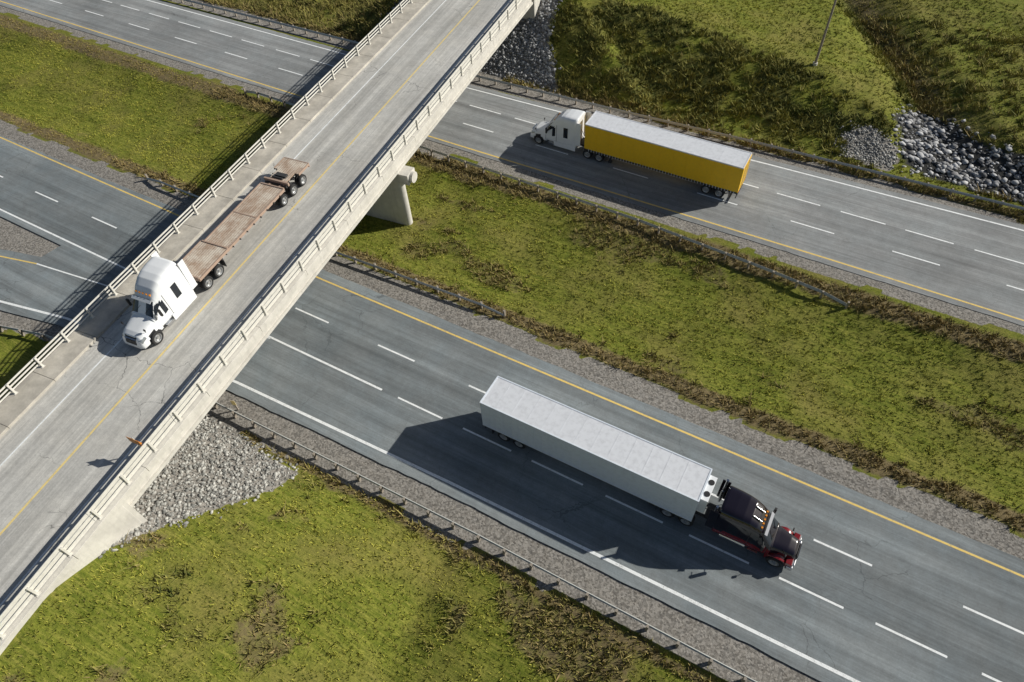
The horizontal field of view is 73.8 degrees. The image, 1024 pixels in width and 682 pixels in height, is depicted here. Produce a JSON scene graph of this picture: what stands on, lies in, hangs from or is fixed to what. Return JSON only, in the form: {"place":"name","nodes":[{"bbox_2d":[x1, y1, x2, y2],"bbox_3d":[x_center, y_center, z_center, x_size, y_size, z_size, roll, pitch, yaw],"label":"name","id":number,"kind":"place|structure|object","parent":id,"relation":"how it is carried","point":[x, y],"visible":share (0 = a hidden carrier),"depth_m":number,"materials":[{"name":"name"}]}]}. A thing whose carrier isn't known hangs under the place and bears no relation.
{"place":"outdoors","nodes":[
{"label":"outdoors","id":0,"kind":"place"},
{"bbox_2d":[0,246,972,681],"bbox_3d":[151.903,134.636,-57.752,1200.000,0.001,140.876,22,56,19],"label":"merging lane road","id":1,"kind":"structure","parent":0,"point":[810,630],"depth_m":47.84,"materials":[{"name":"grey asphalt"}]},
{"bbox_2d":[0,0,1023,681],"bbox_3d":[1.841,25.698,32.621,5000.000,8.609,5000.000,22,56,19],"label":"ground","id":2,"kind":"structure","parent":0,"point":[18,350],"depth_m":54.92,"materials":[{"name":"green plant"}]},
{"bbox_2d":[0,325,60,342],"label":"guardrail","id":3,"kind":"object","parent":2,"relation":"on","point":[21,331],"visible":0.38,"depth_m":59.17,"materials":[{"name":"metal"}]},
{"bbox_2d":[98,415,298,558],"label":"riprap gravel","id":4,"kind":"structure","parent":2,"relation":"on","point":[213,487],"depth_m":48.01,"materials":[{"name":"grey stone"}]},
{"bbox_2d":[0,0,540,654],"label":"overpass bridge","id":5,"kind":"structure","parent":2,"relation":"on","point":[78,408],"depth_m":50.20,"materials":[{"name":"concrete"}]},
{"bbox_2d":[126,437,141,446],"bbox_3d":[-23.152,6.463,42.325,1.000,1.950,0.114,17,55,16],"label":"road sign","id":6,"kind":"object","parent":5,"relation":"on","point":[133,440],"visible":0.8,"depth_m":41.83,"materials":[{"name":"metal"}]},
{"bbox_2d":[121,157,309,348],"bbox_3d":[-22.656,-8.327,52.615,3.020,4.019,20.980,17,55,16],"label":"flatbed truck","id":7,"kind":"object","parent":5,"relation":"on","point":[164,292],"visible":1,"depth_m":50.73,"materials":[{"name":"white paint"}]},
{"bbox_2d":[144,174,505,316],"bbox_3d":[-19.777,-9.616,65.341,43.377,1.108,0.683,22,56,19],"label":"guardrail","id":8,"kind":"object","parent":2,"relation":"on","point":[437,288],"visible":0.56,"depth_m":61.55,"materials":[{"name":"metal"}]},
{"bbox_2d":[6,431,714,681],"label":"weeds","id":9,"kind":"object","parent":2,"relation":"on","point":[152,534],"visible":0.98,"depth_m":41.99,"materials":[{"name":"green plant"}]},
{"bbox_2d":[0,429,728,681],"bbox_3d":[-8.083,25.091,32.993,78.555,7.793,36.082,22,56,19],"label":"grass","id":10,"kind":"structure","parent":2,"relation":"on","point":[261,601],"depth_m":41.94,"materials":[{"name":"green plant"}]},
{"bbox_2d":[367,0,562,91],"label":"riprap gravel","id":11,"kind":"structure","parent":2,"relation":"on","point":[528,49],"depth_m":81.47,"materials":[{"name":"grey stone"}]},
{"bbox_2d":[213,402,756,681],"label":"guardrail","id":12,"kind":"object","parent":2,"relation":"on","point":[453,524],"visible":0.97,"depth_m":45.75,"materials":[{"name":"metal"}]},
{"bbox_2d":[243,87,849,308],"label":"guardrail","id":13,"kind":"object","parent":2,"relation":"on","point":[680,236],"visible":0.8,"depth_m":65.19,"materials":[{"name":"metal"}]},
{"bbox_2d":[110,84,1023,530],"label":"weeds","id":14,"kind":"object","parent":2,"relation":"on","point":[608,234],"visible":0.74,"depth_m":59.85,"materials":[{"name":"green plant"}]},
{"bbox_2d":[181,0,1023,213],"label":"guardrail","id":15,"kind":"object","parent":2,"relation":"on","point":[792,151],"visible":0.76,"depth_m":73.54,"materials":[{"name":"metal"}]},
{"bbox_2d":[204,0,1023,221],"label":"weeds","id":16,"kind":"object","parent":2,"relation":"on","point":[265,5],"visible":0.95,"depth_m":77.22,"materials":[{"name":"green plant"}]},
{"bbox_2d":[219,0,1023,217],"bbox_3d":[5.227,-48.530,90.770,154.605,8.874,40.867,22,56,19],"label":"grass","id":17,"kind":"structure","parent":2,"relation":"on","point":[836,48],"depth_m":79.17,"materials":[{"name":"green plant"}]},
{"bbox_2d":[813,0,836,65],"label":"street lamp","id":18,"kind":"object","parent":2,"relation":"on","point":[815,62],"visible":1,"depth_m":72.98,"materials":[{"name":"metal"}]},
{"bbox_2d":[831,121,900,169],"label":"riprap gravel","id":19,"kind":"structure","parent":2,"relation":"on","point":[857,150],"depth_m":69.82,"materials":[{"name":"grey stone"}]},
{"bbox_2d":[889,104,1023,204],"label":"riprap rocks","id":20,"kind":"object","parent":2,"relation":"on","point":[945,166],"visible":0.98,"depth_m":68.89,"materials":[{"name":"grey stone"}]},
{"bbox_2d":[0,135,1023,681],"bbox_3d":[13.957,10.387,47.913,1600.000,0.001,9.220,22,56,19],"label":"highway road","id":21,"kind":"structure","parent":0,"point":[918,587],"depth_m":50.03,"materials":[{"name":"grey asphalt"}]},
{"bbox_2d":[0,1,1023,577],"bbox_3d":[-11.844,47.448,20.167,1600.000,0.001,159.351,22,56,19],"label":"yellow road markings","id":22,"kind":"object","parent":21,"relation":"on","point":[556,377],"visible":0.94,"depth_m":58.61,"materials":[{"name":"paint"}]},
{"bbox_2d":[479,376,801,570],"bbox_3d":[8.395,8.807,46.847,23.029,4.100,3.020,22,56,19],"label":"semi truck","id":23,"kind":"object","parent":21,"relation":"on","point":[669,483],"visible":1,"depth_m":45.50,"materials":[{"name":"white paint"}]},
{"bbox_2d":[0,0,1023,325],"bbox_3d":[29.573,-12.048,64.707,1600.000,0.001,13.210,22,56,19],"label":"highway road","id":24,"kind":"structure","parent":0,"point":[964,270],"depth_m":67.54,"materials":[{"name":"grey asphalt"}]},
{"bbox_2d":[0,0,1023,681],"bbox_3d":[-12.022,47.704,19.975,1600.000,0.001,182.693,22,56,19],"label":"white road markings","id":25,"kind":"object","parent":24,"relation":"on","point":[532,460],"visible":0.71,"depth_m":51.41,"materials":[{"name":"paint"}]},
{"bbox_2d":[530,109,751,197],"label":"semi truck","id":26,"kind":"object","parent":24,"relation":"on","point":[721,169],"visible":1,"depth_m":67.13,"materials":[{"name":"yellow paint"}]}
]}

